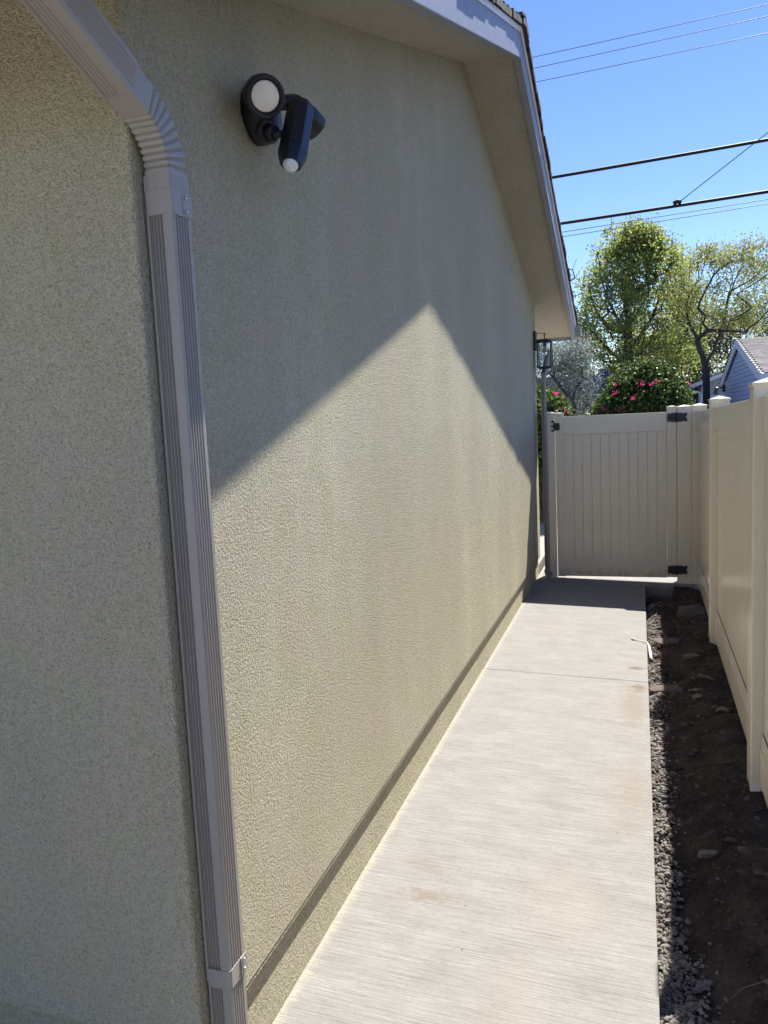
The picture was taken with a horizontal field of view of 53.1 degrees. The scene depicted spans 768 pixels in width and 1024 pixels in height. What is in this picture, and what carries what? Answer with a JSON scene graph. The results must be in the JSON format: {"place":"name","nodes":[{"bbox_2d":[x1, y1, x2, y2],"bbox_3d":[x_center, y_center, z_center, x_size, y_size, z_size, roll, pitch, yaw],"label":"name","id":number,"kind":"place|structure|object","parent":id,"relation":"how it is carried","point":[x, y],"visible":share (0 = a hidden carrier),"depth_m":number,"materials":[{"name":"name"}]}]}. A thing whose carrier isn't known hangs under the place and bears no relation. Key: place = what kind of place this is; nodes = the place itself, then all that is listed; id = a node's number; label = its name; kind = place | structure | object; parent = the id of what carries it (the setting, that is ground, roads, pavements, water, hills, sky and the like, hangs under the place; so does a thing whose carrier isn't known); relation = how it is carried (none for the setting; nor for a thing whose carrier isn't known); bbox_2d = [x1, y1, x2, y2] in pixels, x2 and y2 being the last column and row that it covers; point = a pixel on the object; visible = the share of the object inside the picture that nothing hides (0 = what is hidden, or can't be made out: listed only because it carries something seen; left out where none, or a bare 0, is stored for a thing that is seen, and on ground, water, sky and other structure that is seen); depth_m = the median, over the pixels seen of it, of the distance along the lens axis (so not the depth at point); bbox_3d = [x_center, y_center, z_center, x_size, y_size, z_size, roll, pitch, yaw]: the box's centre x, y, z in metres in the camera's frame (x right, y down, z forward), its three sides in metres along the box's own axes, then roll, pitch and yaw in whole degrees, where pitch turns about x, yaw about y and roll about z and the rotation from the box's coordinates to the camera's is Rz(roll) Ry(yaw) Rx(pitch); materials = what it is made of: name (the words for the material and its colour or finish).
{"place":"outdoors","nodes":[
{"label":"outdoors","id":0,"kind":"place"},
{"bbox_2d":[272,669,659,1023],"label":"walkway","id":1,"kind":"structure","parent":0,"point":[507,876],"depth_m":2.88,"materials":[{"name":"concrete"}]},
{"bbox_2d":[538,523,544,573],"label":"patio","id":2,"kind":"structure","parent":0,"point":[541,562],"depth_m":9.58,"materials":[{"name":"concrete"}]},
{"bbox_2d":[536,384,575,522],"bbox_3d":[2.483,-0.785,11.960,1.316,2.394,1.494,0,7,18],"label":"bougainvillea bush","id":3,"kind":"object","parent":2,"relation":"on","point":[556,402],"visible":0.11,"depth_m":11.52,"materials":[{"name":"green plant"}]},
{"bbox_2d":[483,581,647,681],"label":"walkway","id":4,"kind":"structure","parent":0,"point":[588,630],"depth_m":6.02,"materials":[{"name":"concrete"}]},
{"bbox_2d":[631,638,652,659],"bbox_3d":[1.939,1.007,5.685,0.082,0.077,0.355,-3,7,-6],"label":"plastic strip","id":5,"kind":"object","parent":4,"relation":"on","point":[650,653],"visible":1,"depth_m":5.66,"materials":[{"name":"white plastic"}]},
{"bbox_2d":[536,368,617,413],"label":"blue roofed house","id":6,"kind":"structure","parent":0,"point":[607,374],"depth_m":25.75,"materials":[{"name":"paint"}]},
{"bbox_2d":[536,518,699,598],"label":"patio","id":7,"kind":"structure","parent":0,"point":[659,586],"depth_m":7.80,"materials":[{"name":"concrete"}]},
{"bbox_2d":[545,412,557,577],"bbox_3d":[1.736,-0.113,8.023,0.140,1.858,0.139,0,7,18],"label":"gate post","id":8,"kind":"object","parent":7,"relation":"on","point":[551,448],"visible":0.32,"depth_m":7.95,"materials":[{"name":"beige plastic"}]},
{"bbox_2d":[573,409,619,488],"bbox_3d":[3.199,-0.658,12.232,1.354,2.011,1.025,0,7,18],"label":"bougainvillea bush","id":9,"kind":"object","parent":7,"relation":"on","point":[586,413],"depth_m":12.16,"materials":[{"name":"green plant"}]},
{"bbox_2d":[588,354,698,464],"bbox_3d":[4.382,-1.256,13.236,2.014,2.862,2.124,0,7,18],"label":"bougainvillea bush","id":10,"kind":"object","parent":7,"relation":"on","point":[648,385],"visible":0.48,"depth_m":12.68,"materials":[{"name":"green plant"}]},
{"bbox_2d":[676,405,691,583],"bbox_3d":[2.971,-0.125,7.612,0.146,1.861,0.139,0,7,18],"label":"gate post","id":11,"kind":"object","parent":7,"relation":"on","point":[684,493],"visible":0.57,"depth_m":7.55,"materials":[{"name":"beige plastic"}]},
{"bbox_2d":[551,406,686,577],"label":"gate","id":12,"kind":"structure","parent":11,"relation":"attached to","point":[601,531],"depth_m":7.76,"materials":[{"name":"beige plastic"}]},
{"bbox_2d":[502,0,767,377],"label":"sky","id":13,"kind":"structure","parent":0,"point":[716,95],"materials":[{"name":"blue"}]},
{"bbox_2d":[532,4,767,57],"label":"power line","id":14,"kind":"object","parent":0,"point":[651,30],"visible":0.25,"depth_m":15.95,"materials":[{"name":"grey metal"}]},
{"bbox_2d":[534,16,766,68],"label":"power line","id":15,"kind":"object","parent":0,"point":[653,41],"visible":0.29,"depth_m":15.96,"materials":[{"name":"grey metal"}]},
{"bbox_2d":[537,33,767,81],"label":"power line","id":16,"kind":"object","parent":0,"point":[653,57],"visible":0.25,"depth_m":16.00,"materials":[{"name":"grey metal"}]},
{"bbox_2d":[552,138,767,178],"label":"utility cable","id":17,"kind":"object","parent":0,"point":[659,158],"visible":0.23,"depth_m":16.18,"materials":[{"name":"black rubber"}]},
{"bbox_2d":[560,190,767,224],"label":"utility cable","id":18,"kind":"object","parent":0,"point":[668,207],"visible":0.17,"depth_m":16.27,"materials":[{"name":"black rubber"}]},
{"bbox_2d":[673,199,681,204],"bbox_3d":[6.166,-6.513,16.173,0.187,0.117,0.100,0,7,18],"label":"cable clamp","id":19,"kind":"object","parent":18,"relation":"attached to","point":[677,201],"visible":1,"depth_m":16.14,"materials":[{"name":"black metal"}]},
{"bbox_2d":[682,132,767,199],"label":"power line","id":20,"kind":"object","parent":19,"relation":"attached to","point":[725,165],"visible":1,"depth_m":15.80,"materials":[{"name":"grey metal"}]},
{"bbox_2d":[563,203,767,236],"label":"power line","id":21,"kind":"object","parent":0,"point":[666,220],"visible":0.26,"depth_m":16.57,"materials":[{"name":"grey metal"}]},
{"bbox_2d":[564,199,767,231],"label":"power line","id":22,"kind":"object","parent":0,"point":[666,215],"visible":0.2,"depth_m":16.56,"materials":[{"name":"grey metal"}]},
{"bbox_2d":[646,603,735,1023],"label":"gravel","id":23,"kind":"structure","parent":0,"point":[671,963],"depth_m":2.82,"materials":[{"name":"grey gravel"}]},
{"bbox_2d":[649,684,681,694],"bbox_3d":[1.797,1.117,4.834,0.261,0.050,0.120,0,7,18],"label":"stone","id":24,"kind":"object","parent":23,"relation":"on","point":[663,689],"visible":0.84,"depth_m":4.82,"materials":[{"name":"beige stone"}]},
{"bbox_2d":[688,371,723,404],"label":"grey shed","id":25,"kind":"structure","parent":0,"point":[715,379],"depth_m":31.03,"materials":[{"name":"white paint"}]},
{"bbox_2d":[646,586,767,1023],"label":"soil bed","id":26,"kind":"object","parent":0,"point":[743,1005],"visible":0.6,"depth_m":3.13,"materials":[{"name":"brown soil"}]},
{"bbox_2d":[653,637,678,645],"bbox_3d":[2.136,0.968,5.746,0.238,0.041,0.152,-4,7,-8],"label":"stone","id":27,"kind":"object","parent":26,"relation":"on","point":[665,641],"visible":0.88,"depth_m":5.70,"materials":[{"name":"grey stone"}]},
{"bbox_2d":[676,604,704,617],"bbox_3d":[2.595,0.851,6.535,0.235,0.115,0.170,-4,7,-14],"label":"stone","id":28,"kind":"object","parent":26,"relation":"on","point":[691,611],"visible":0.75,"depth_m":6.48,"materials":[{"name":"stone"}]},
{"bbox_2d":[683,654,699,658],"bbox_3d":[2.122,0.996,5.319,0.127,0.025,0.056,-2,7,10],"label":"stone","id":29,"kind":"object","parent":26,"relation":"on","point":[687,656],"visible":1,"depth_m":5.30,"materials":[{"name":"grey stone"}]},
{"bbox_2d":[688,688,702,690],"bbox_3d":[1.872,1.069,4.616,0.090,0.017,0.040,-3,7,-1],"label":"wood chip","id":30,"kind":"object","parent":26,"relation":"on","point":[695,689],"visible":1,"depth_m":4.62,"materials":[{"name":"brown wood"}]},
{"bbox_2d":[692,693,702,699],"bbox_3d":[1.850,1.093,4.541,0.074,0.025,0.048,-7,8,-30],"label":"stone","id":31,"kind":"object","parent":26,"relation":"on","point":[696,696],"visible":1,"depth_m":4.53,"materials":[{"name":"grey stone"}]},
{"bbox_2d":[695,980,708,991],"bbox_3d":[0.981,1.465,2.373,0.046,0.028,0.034,-2,7,9],"label":"stone","id":32,"kind":"object","parent":26,"relation":"on","point":[699,983],"visible":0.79,"depth_m":2.37,"materials":[{"name":"grey stone"}]},
{"bbox_2d":[697,849,716,857],"bbox_3d":[1.268,1.330,2.992,0.104,0.026,0.040,-2,7,8],"label":"stone","id":33,"kind":"object","parent":26,"relation":"on","point":[702,853],"visible":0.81,"depth_m":2.98,"materials":[{"name":"grey stone"}]},
{"bbox_2d":[715,706,731,711],"bbox_3d":[1.875,1.091,4.246,0.100,0.024,0.050,-4,7,-11],"label":"dry leaf","id":34,"kind":"object","parent":26,"relation":"on","point":[721,708],"visible":0.97,"depth_m":4.25,"materials":[{"name":"brown plant"}]},
{"bbox_2d":[691,378,767,806],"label":"privacy fence","id":35,"kind":"object","parent":26,"relation":"on","point":[729,509],"visible":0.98,"depth_m":4.16,"materials":[{"name":"beige plastic"}]},
{"bbox_2d":[731,979,767,998],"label":"twig","id":36,"kind":"object","parent":26,"relation":"on","point":[749,986],"visible":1,"depth_m":2.25,"materials":[{"name":"brown wood"}]},
{"bbox_2d":[719,336,767,403],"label":"blue house","id":37,"kind":"structure","parent":0,"point":[747,363],"depth_m":23.20,"materials":[{"name":"blue wood"}]},
{"bbox_2d":[713,385,724,394],"bbox_3d":[12.268,-4.472,28.164,0.380,0.344,0.575,0,7,18],"label":"spot lamp","id":38,"kind":"object","parent":37,"relation":"attached to","point":[716,390],"visible":1,"depth_m":28.01,"materials":[{"name":"metal"}]},
{"label":"ground","id":39,"kind":"structure","parent":0,"visible":0},
{"bbox_2d":[0,0,580,1023],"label":"stucco house","id":40,"kind":"structure","parent":39,"relation":"on","point":[384,292],"depth_m":2.17,"materials":[{"name":"paint"}]},
{"bbox_2d":[20,0,247,1023],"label":"downspout","id":41,"kind":"object","parent":40,"relation":"attached to","point":[85,37],"visible":1,"depth_m":1.72,"materials":[{"name":"grey metal"}]},
{"bbox_2d":[240,73,325,172],"bbox_3d":[-0.279,-1.040,2.093,0.180,0.276,0.327,0,7,18],"label":"security floodlight","id":42,"kind":"object","parent":40,"relation":"attached to","point":[265,100],"visible":1,"depth_m":2.04,"materials":[{"name":"black plastic"}]},
{"bbox_2d":[533,331,552,368],"bbox_3d":[1.612,-1.646,7.795,0.179,0.376,0.146,0,7,18],"label":"wall lantern","id":43,"kind":"object","parent":40,"relation":"attached to","point":[543,348],"depth_m":7.74,"materials":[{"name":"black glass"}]},
{"bbox_2d":[541,368,552,578],"bbox_3d":[1.738,-0.516,8.110,0.094,2.379,0.586,0,7,18],"label":"downspout","id":44,"kind":"object","parent":40,"relation":"attached to","point":[548,572],"visible":0.92,"depth_m":7.86,"materials":[{"name":"grey metal"}]},
{"bbox_2d":[568,257,584,375],"bbox_3d":[9.257,-7.952,38.338,2.818,9.905,2.206,3,9,43],"label":"bare tree","id":45,"kind":"object","parent":39,"relation":"on","point":[572,283],"visible":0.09,"depth_m":37.97,"materials":[{"name":"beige plant"}]},
{"bbox_2d":[536,324,623,415],"bbox_3d":[4.452,-2.673,19.397,3.100,4.260,2.472,0,7,18],"label":"olive tree","id":46,"kind":"object","parent":39,"relation":"on","point":[569,361],"visible":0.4,"depth_m":18.93,"materials":[{"name":"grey plant"}]},
{"bbox_2d":[572,212,717,374],"bbox_3d":[10.768,-7.516,32.658,6.247,10.204,5.506,0,7,18],"label":"sycamore tree","id":47,"kind":"object","parent":39,"relation":"on","point":[646,247],"visible":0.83,"depth_m":31.73,"materials":[{"name":"green plant"}]},
{"bbox_2d":[596,297,724,387],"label":"leafy tree","id":48,"kind":"object","parent":39,"relation":"on","point":[687,377],"visible":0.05,"depth_m":42.71,"materials":[{"name":"green plant"}]},
{"bbox_2d":[647,271,729,374],"bbox_3d":[14.803,-7.606,37.580,4.861,8.896,3.824,0,7,18],"label":"feathery tree","id":49,"kind":"object","parent":39,"relation":"on","point":[706,342],"visible":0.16,"depth_m":37.09,"materials":[{"name":"green plant"}]},
{"bbox_2d":[658,317,732,382],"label":"leafy tree","id":50,"kind":"object","parent":39,"relation":"on","point":[707,354],"visible":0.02,"depth_m":46.76,"materials":[{"name":"green plant"}]},
{"bbox_2d":[643,227,767,408],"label":"jacaranda tree","id":51,"kind":"object","parent":39,"relation":"on","point":[725,260],"visible":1,"depth_m":26.82,"materials":[{"name":"green plant"}]},
{"bbox_2d":[681,291,767,385],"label":"leafy tree","id":52,"kind":"object","parent":39,"relation":"on","point":[725,347],"visible":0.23,"depth_m":41.02,"materials":[{"name":"green plant"}]},
{"bbox_2d":[740,283,767,337],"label":"evergreen tree","id":53,"kind":"object","parent":39,"relation":"on","point":[761,333],"visible":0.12,"depth_m":37.31,"materials":[{"name":"green plant"}]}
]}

